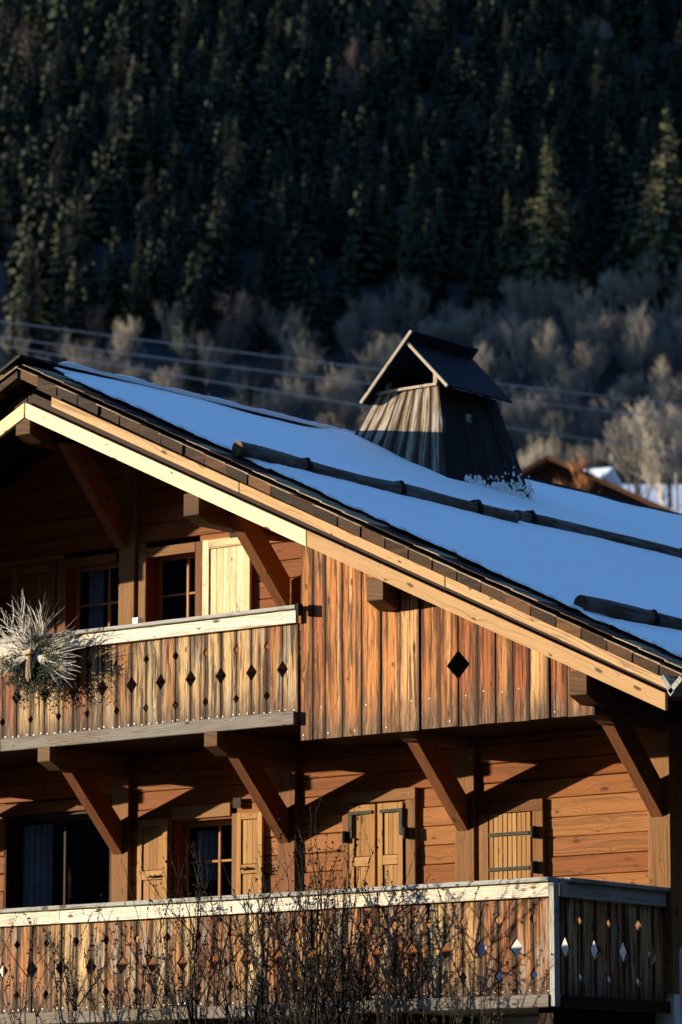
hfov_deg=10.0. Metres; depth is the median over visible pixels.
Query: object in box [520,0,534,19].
spruce tree
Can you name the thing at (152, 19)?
spruce tree
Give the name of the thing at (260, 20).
spruce tree
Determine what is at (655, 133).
spruce tree
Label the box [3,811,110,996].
terrace door
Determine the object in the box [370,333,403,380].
bare tree
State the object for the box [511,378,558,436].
bare tree
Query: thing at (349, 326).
bare tree
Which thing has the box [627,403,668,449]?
bare tree
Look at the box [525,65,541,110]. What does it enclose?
spruce tree
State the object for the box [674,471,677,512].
wooden pole
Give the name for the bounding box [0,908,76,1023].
dry shrub
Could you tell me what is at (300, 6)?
spruce tree
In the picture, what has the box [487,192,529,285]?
spruce tree
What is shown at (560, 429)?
bare tree
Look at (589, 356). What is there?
bare tree
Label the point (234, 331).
bare tree
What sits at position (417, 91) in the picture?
spruce tree
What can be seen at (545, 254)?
spruce tree
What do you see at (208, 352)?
bare tree
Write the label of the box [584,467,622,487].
snowy barn
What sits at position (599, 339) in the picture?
bare tree
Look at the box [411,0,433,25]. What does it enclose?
spruce tree
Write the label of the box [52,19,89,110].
spruce tree
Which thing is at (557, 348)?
bare tree
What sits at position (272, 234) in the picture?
spruce tree
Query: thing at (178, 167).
spruce tree
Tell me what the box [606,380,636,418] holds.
bare tree
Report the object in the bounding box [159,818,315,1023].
dry shrub
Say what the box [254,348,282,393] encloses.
bare tree
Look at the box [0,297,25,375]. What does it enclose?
spruce tree
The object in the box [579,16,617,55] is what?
bare tree
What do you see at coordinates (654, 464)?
bare tree
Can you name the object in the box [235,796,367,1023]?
dry shrub
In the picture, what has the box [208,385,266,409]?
bare tree
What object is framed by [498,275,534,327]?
bare tree
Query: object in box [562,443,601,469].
bare tree
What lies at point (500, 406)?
bare tree
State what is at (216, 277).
spruce tree
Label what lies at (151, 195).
spruce tree
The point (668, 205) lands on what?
spruce tree
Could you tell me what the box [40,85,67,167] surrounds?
spruce tree
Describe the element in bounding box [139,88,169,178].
spruce tree
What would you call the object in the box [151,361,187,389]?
bare tree
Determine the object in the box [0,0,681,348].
spruce forest
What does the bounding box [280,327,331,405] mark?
bare tree
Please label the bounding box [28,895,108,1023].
dry shrub
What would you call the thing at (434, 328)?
bare tree
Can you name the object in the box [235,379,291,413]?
bare tree
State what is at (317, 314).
spruce tree
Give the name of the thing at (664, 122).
spruce tree
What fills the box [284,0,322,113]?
spruce tree
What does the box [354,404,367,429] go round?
bare tree
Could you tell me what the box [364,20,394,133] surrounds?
spruce tree
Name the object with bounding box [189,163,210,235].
spruce tree
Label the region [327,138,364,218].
spruce tree
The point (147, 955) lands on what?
dry shrub
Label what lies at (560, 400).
bare tree
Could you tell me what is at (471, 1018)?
dry shrub
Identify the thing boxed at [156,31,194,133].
spruce tree
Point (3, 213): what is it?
spruce tree
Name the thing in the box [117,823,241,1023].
dry shrub
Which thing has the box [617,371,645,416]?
bare tree
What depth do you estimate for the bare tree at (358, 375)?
379.29 m
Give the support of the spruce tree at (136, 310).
on the ground
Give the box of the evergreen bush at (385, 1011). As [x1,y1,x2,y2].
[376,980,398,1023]
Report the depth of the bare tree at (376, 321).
397.02 m
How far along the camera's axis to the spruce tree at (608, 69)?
474.62 m
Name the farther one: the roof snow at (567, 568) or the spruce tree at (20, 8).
the spruce tree at (20, 8)
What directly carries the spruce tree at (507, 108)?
on the ground
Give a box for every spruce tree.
[0,1,22,70]
[0,137,29,216]
[0,177,16,238]
[0,236,57,346]
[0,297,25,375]
[5,0,40,61]
[7,0,26,25]
[18,20,51,103]
[33,29,78,134]
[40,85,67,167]
[43,184,100,296]
[43,286,81,352]
[44,130,73,202]
[47,151,72,219]
[48,0,68,32]
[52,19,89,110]
[78,193,100,256]
[81,96,104,164]
[89,60,112,134]
[92,5,104,60]
[92,96,140,201]
[94,0,114,41]
[106,25,128,104]
[112,232,162,337]
[123,75,140,127]
[127,161,168,254]
[139,0,169,70]
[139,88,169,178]
[153,132,193,199]
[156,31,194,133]
[156,193,199,276]
[165,0,204,90]
[179,322,210,395]
[181,240,219,344]
[187,185,250,318]
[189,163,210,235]
[191,0,216,39]
[194,7,252,156]
[195,41,213,87]
[208,114,254,228]
[211,117,263,246]
[221,0,259,93]
[237,254,285,353]
[240,180,301,289]
[241,366,261,407]
[249,0,269,53]
[249,40,284,114]
[256,0,302,100]
[260,169,313,263]
[261,0,291,46]
[265,0,288,33]
[282,236,336,326]
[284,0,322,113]
[296,250,341,348]
[297,0,307,15]
[312,36,331,92]
[316,174,345,256]
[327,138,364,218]
[340,75,372,158]
[349,169,395,271]
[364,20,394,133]
[366,113,384,186]
[367,25,376,59]
[368,139,402,235]
[372,189,399,266]
[381,72,412,162]
[383,161,429,266]
[398,0,420,43]
[398,100,437,194]
[404,77,426,127]
[405,241,442,311]
[406,0,450,89]
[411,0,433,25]
[411,141,449,247]
[428,0,456,55]
[439,28,466,106]
[459,226,492,310]
[470,6,494,68]
[472,117,524,230]
[484,12,521,110]
[487,66,528,159]
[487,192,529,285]
[502,175,528,231]
[506,139,590,299]
[510,194,527,282]
[517,0,552,73]
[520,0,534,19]
[523,51,553,136]
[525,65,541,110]
[527,117,573,227]
[540,187,602,301]
[541,125,570,239]
[554,7,584,73]
[576,47,626,166]
[581,209,614,300]
[597,0,619,67]
[597,1,627,49]
[600,34,616,101]
[611,102,681,299]
[627,147,678,289]
[646,125,661,162]
[659,24,681,127]
[659,104,680,152]
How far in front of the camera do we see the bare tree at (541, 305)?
397.14 m
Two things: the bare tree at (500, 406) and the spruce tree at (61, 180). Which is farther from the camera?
the spruce tree at (61, 180)
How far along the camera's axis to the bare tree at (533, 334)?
385.84 m
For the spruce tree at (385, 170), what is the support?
on the ground
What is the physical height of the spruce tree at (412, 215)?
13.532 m
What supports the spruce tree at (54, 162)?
on the ground
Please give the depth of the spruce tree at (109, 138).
433.94 m
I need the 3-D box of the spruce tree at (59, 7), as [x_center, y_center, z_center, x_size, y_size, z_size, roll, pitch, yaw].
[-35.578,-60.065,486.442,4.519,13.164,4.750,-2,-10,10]
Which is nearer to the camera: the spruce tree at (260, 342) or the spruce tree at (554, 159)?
the spruce tree at (260, 342)
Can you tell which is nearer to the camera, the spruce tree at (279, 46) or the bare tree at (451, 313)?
the bare tree at (451, 313)
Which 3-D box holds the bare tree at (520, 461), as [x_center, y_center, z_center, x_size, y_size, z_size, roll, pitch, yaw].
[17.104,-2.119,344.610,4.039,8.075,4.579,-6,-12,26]
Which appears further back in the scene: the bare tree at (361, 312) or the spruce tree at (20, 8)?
the spruce tree at (20, 8)
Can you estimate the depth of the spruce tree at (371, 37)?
486.40 m
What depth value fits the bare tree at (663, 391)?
368.67 m
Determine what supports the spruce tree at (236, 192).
on the ground
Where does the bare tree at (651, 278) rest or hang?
on the ground
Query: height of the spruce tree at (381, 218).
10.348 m
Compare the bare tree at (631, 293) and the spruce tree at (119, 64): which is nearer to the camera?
the bare tree at (631, 293)
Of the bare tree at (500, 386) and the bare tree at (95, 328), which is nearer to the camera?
the bare tree at (500, 386)
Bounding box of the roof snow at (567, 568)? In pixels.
[51,367,681,656]
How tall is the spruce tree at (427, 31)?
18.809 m
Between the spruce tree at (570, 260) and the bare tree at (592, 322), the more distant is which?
the spruce tree at (570, 260)
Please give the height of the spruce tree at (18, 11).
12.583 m
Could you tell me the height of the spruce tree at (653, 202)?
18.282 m
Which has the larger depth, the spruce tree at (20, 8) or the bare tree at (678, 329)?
the spruce tree at (20, 8)
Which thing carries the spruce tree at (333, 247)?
on the ground
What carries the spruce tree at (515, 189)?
on the ground
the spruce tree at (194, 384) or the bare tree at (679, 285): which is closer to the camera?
the spruce tree at (194, 384)
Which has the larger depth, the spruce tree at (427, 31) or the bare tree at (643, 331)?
the spruce tree at (427, 31)
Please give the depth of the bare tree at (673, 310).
390.87 m
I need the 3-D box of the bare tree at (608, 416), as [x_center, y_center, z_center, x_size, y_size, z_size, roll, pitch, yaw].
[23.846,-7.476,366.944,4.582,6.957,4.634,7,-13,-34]
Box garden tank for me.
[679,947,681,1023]
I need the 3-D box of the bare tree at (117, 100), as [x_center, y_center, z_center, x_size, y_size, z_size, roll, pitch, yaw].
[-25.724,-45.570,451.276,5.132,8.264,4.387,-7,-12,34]
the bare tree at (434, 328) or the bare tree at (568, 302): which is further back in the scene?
the bare tree at (568, 302)
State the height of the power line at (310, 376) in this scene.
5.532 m
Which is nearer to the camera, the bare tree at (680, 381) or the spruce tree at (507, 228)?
the bare tree at (680, 381)
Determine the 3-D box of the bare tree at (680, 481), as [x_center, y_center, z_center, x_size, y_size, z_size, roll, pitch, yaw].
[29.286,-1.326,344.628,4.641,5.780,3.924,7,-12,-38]
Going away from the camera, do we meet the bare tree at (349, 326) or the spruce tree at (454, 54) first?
the bare tree at (349, 326)
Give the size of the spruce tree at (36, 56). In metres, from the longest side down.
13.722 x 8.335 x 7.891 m
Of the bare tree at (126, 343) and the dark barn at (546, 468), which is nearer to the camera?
the dark barn at (546, 468)
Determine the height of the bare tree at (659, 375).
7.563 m
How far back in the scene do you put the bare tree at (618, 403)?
371.75 m
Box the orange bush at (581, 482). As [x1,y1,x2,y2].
[553,451,604,493]
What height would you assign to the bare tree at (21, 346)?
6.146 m
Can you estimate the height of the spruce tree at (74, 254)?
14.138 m
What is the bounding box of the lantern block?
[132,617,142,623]
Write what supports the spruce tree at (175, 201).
on the ground
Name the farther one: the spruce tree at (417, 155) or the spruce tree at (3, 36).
the spruce tree at (3, 36)
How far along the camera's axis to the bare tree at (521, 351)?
386.27 m
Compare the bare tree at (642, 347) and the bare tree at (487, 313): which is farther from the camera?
the bare tree at (487, 313)
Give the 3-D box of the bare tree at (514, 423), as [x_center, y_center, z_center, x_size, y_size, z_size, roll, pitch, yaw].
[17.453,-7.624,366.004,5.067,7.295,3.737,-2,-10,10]
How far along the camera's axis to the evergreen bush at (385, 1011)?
34.12 m
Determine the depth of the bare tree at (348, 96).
468.51 m
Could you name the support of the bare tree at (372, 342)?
on the ground
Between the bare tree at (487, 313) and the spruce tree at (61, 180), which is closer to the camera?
the bare tree at (487, 313)
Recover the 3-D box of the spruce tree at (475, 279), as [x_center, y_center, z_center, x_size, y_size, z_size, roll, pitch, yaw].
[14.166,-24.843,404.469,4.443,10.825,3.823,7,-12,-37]
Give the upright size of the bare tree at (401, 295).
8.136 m
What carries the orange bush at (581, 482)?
on the ground
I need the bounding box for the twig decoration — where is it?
[0,592,84,711]
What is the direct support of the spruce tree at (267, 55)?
on the ground
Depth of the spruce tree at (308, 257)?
401.97 m
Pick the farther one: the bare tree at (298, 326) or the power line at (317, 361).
the bare tree at (298, 326)
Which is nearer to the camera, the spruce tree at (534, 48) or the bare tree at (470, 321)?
the bare tree at (470, 321)
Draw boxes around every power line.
[0,321,681,404]
[0,337,681,419]
[1,345,680,451]
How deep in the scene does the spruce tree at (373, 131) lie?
440.53 m
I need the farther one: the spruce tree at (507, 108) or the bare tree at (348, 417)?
the spruce tree at (507, 108)
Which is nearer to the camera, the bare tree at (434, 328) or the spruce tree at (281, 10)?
the bare tree at (434, 328)
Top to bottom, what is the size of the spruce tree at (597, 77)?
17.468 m
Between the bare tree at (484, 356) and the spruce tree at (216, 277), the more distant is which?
the spruce tree at (216, 277)
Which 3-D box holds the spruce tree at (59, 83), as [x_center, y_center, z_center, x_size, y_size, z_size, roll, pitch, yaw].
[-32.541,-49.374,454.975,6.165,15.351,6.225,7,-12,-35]
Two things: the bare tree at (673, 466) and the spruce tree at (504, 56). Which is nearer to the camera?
the bare tree at (673, 466)
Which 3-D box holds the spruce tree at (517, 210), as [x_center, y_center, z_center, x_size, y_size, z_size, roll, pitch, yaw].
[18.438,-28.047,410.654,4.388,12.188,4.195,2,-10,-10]
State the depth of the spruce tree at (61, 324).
394.00 m
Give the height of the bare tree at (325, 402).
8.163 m
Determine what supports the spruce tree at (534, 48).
on the ground
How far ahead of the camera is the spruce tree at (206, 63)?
466.04 m
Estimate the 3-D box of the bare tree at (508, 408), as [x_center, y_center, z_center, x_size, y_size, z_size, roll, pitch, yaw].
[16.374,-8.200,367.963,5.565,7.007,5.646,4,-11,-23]
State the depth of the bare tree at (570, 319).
392.04 m
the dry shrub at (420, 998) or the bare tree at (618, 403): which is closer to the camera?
the dry shrub at (420, 998)
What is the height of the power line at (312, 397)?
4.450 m
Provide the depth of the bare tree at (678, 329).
385.15 m
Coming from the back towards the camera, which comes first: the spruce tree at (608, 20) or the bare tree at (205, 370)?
the spruce tree at (608, 20)
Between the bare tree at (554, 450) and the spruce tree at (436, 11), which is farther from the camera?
the spruce tree at (436, 11)
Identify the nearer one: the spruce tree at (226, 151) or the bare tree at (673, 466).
the bare tree at (673, 466)
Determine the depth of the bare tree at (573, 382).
374.95 m
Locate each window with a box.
[67,557,118,665]
[147,552,194,655]
[172,816,231,898]
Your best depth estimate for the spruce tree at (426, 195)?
422.38 m
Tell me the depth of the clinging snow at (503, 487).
42.83 m
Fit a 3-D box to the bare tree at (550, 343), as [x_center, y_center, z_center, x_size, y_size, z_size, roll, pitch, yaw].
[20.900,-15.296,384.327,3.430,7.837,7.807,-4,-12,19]
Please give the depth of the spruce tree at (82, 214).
416.29 m
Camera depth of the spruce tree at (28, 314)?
395.83 m
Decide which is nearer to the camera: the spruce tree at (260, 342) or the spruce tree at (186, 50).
the spruce tree at (260, 342)
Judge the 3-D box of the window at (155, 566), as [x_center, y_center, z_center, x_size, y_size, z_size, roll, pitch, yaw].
[-1.642,0.921,39.554,0.720,1.050,0.210,-8,-12,38]
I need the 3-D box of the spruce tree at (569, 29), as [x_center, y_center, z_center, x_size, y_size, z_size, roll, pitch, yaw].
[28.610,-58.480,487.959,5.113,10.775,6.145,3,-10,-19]
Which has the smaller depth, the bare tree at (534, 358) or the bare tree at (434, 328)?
the bare tree at (534, 358)
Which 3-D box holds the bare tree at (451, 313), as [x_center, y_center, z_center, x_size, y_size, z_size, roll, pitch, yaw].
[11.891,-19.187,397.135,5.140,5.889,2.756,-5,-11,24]
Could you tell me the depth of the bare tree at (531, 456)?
254.02 m
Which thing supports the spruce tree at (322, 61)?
on the ground
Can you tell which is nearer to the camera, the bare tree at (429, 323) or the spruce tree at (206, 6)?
the bare tree at (429, 323)
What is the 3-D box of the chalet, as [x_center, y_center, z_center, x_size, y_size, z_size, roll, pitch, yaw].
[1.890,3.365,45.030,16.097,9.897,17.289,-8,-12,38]
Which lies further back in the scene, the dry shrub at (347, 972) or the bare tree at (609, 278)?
the bare tree at (609, 278)
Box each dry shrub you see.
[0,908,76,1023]
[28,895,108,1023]
[54,860,178,1023]
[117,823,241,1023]
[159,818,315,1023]
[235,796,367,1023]
[272,814,415,1023]
[311,812,443,1023]
[396,926,444,1023]
[423,960,511,1023]
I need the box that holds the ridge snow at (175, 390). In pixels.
[58,362,355,432]
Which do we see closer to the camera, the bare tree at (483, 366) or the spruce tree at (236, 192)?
the bare tree at (483, 366)
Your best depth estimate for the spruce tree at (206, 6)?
500.66 m
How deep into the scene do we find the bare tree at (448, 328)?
392.54 m
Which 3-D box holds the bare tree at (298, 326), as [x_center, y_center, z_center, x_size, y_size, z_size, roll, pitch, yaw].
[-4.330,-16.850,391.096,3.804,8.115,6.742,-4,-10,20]
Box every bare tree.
[0,319,33,355]
[10,22,48,66]
[56,326,119,372]
[84,303,107,348]
[95,349,129,374]
[98,89,143,125]
[105,314,143,375]
[121,361,151,381]
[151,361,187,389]
[152,300,190,350]
[168,321,232,387]
[175,355,212,391]
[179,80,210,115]
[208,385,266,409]
[210,285,256,364]
[225,362,265,397]
[234,286,291,353]
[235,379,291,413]
[252,399,302,418]
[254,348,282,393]
[254,375,308,415]
[272,304,317,364]
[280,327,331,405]
[293,343,355,406]
[294,361,362,424]
[294,370,326,406]
[314,412,344,428]
[315,371,359,424]
[328,400,361,430]
[329,38,377,116]
[334,309,366,359]
[340,363,369,412]
[346,293,378,331]
[346,329,396,384]
[352,346,377,381]
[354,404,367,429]
[357,272,432,339]
[362,302,396,340]
[363,325,398,358]
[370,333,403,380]
[406,313,444,335]
[419,320,441,336]
[429,320,453,339]
[434,297,476,341]
[446,306,480,345]
[457,366,516,409]
[465,295,513,347]
[470,340,493,392]
[472,326,503,366]
[474,343,496,380]
[475,350,516,384]
[485,308,544,362]
[489,372,506,408]
[497,318,542,378]
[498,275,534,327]
[501,393,538,448]
[502,392,549,457]
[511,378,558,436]
[516,446,542,468]
[518,273,579,332]
[518,435,566,469]
[519,322,564,376]
[522,380,582,429]
[523,348,557,391]
[531,317,563,383]
[532,427,595,467]
[536,406,583,459]
[537,346,593,408]
[539,341,568,373]
[540,405,575,455]
[552,281,581,318]
[553,281,620,350]
[553,362,587,420]
[559,293,590,333]
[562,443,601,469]
[568,395,618,454]
[570,339,607,397]
[571,438,610,467]
[573,313,618,381]
[578,310,612,350]
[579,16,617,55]
[582,419,638,477]
[586,303,647,368]
[592,398,654,442]
[596,265,626,312]
[601,407,680,498]
[603,389,629,431]
[603,440,643,484]
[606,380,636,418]
[613,273,663,319]
[613,300,659,385]
[615,314,643,375]
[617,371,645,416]
[617,396,681,507]
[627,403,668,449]
[630,245,677,307]
[632,315,655,343]
[636,325,681,373]
[642,448,681,481]
[644,353,674,415]
[646,287,681,348]
[647,371,681,439]
[654,466,681,484]
[664,367,681,406]
[670,255,681,296]
[670,318,681,359]
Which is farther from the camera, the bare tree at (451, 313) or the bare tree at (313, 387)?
the bare tree at (451, 313)
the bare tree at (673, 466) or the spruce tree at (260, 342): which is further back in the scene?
the spruce tree at (260, 342)
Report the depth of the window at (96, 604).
40.46 m
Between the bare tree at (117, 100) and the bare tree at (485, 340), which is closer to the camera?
the bare tree at (485, 340)
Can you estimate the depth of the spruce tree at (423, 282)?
404.96 m
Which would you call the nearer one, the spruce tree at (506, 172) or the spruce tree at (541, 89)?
the spruce tree at (506, 172)
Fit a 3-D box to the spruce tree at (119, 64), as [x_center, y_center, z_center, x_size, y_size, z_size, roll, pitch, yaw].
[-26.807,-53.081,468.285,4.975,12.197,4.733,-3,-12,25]
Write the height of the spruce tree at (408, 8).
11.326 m
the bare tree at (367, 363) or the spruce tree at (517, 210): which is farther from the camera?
the spruce tree at (517, 210)
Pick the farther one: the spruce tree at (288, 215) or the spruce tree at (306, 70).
the spruce tree at (306, 70)
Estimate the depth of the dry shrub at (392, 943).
34.55 m
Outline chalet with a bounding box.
[0,330,681,1023]
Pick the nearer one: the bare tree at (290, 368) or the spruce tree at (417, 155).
the bare tree at (290, 368)
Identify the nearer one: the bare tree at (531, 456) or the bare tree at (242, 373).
the bare tree at (531, 456)
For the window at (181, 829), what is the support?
in the chalet
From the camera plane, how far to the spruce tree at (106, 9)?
500.97 m
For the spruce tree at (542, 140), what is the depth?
427.56 m
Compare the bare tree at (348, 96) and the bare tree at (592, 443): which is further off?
the bare tree at (348, 96)
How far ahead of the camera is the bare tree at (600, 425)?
363.62 m
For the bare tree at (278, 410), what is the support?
on the ground
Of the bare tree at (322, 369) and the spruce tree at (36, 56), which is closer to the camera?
the bare tree at (322, 369)
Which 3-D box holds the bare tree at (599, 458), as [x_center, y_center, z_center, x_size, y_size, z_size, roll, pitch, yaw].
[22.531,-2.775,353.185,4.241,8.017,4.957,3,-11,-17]
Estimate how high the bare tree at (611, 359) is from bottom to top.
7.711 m
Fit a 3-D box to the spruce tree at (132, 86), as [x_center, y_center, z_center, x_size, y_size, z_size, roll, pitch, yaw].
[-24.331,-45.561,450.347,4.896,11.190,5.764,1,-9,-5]
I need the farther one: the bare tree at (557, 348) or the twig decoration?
the bare tree at (557, 348)
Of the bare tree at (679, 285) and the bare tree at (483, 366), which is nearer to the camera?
the bare tree at (483, 366)
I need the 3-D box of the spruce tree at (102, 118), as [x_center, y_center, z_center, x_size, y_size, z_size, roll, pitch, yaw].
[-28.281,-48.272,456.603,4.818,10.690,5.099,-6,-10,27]
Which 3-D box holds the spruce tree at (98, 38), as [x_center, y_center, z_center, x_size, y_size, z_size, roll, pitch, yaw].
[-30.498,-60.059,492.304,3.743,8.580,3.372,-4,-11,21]
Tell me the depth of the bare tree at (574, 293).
400.96 m
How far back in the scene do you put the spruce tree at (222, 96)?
451.08 m
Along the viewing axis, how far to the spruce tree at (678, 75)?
466.56 m
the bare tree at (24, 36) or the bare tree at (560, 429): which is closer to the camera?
the bare tree at (560, 429)
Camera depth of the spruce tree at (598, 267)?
405.76 m
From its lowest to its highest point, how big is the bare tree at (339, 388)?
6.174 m
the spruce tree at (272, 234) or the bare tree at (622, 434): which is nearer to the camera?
the bare tree at (622, 434)
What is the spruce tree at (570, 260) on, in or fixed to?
on the ground
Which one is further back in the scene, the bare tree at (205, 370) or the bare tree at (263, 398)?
the bare tree at (205, 370)
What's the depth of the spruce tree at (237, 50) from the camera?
476.31 m
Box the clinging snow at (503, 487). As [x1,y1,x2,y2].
[464,466,534,500]
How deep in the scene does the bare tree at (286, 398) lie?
373.58 m
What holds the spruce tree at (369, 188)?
on the ground
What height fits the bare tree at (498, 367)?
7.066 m
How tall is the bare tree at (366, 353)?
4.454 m
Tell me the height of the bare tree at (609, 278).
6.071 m
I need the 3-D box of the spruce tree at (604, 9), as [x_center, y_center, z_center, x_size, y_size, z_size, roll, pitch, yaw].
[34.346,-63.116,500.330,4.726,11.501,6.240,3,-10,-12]
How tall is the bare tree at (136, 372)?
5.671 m
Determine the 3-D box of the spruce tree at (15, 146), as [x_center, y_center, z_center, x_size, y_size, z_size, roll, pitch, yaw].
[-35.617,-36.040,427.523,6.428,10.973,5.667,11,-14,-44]
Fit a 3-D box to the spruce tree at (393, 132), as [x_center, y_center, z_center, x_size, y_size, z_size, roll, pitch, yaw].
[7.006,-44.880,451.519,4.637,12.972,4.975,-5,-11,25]
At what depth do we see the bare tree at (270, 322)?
394.51 m
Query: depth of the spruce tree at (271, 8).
511.19 m
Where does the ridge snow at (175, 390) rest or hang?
on the chalet
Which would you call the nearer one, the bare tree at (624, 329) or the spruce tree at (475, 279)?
the bare tree at (624, 329)
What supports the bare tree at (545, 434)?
on the ground
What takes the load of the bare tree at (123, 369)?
on the ground
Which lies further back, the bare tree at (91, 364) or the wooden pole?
the bare tree at (91, 364)
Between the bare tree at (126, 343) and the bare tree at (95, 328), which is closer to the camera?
the bare tree at (126, 343)
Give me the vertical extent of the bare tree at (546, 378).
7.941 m
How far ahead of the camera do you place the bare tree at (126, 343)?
387.91 m
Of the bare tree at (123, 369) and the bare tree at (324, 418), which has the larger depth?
the bare tree at (123, 369)
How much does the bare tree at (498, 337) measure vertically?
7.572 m
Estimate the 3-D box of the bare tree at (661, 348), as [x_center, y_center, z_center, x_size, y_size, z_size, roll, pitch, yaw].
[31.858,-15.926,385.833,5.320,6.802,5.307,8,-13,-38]
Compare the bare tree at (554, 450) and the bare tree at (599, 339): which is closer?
the bare tree at (554, 450)
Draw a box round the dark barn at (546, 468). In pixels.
[521,454,675,511]
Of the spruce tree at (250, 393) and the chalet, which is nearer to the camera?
the chalet
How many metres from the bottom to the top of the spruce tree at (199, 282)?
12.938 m
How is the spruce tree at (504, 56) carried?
on the ground
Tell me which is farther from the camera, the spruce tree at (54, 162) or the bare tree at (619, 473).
the spruce tree at (54, 162)
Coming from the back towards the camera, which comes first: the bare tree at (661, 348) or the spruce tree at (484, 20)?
the spruce tree at (484, 20)
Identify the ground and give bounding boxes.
[0,0,681,513]
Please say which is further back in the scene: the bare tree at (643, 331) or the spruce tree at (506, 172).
the spruce tree at (506, 172)
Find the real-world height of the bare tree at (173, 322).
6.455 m
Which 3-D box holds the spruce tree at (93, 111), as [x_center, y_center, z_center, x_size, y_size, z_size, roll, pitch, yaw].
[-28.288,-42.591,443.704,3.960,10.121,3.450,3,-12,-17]

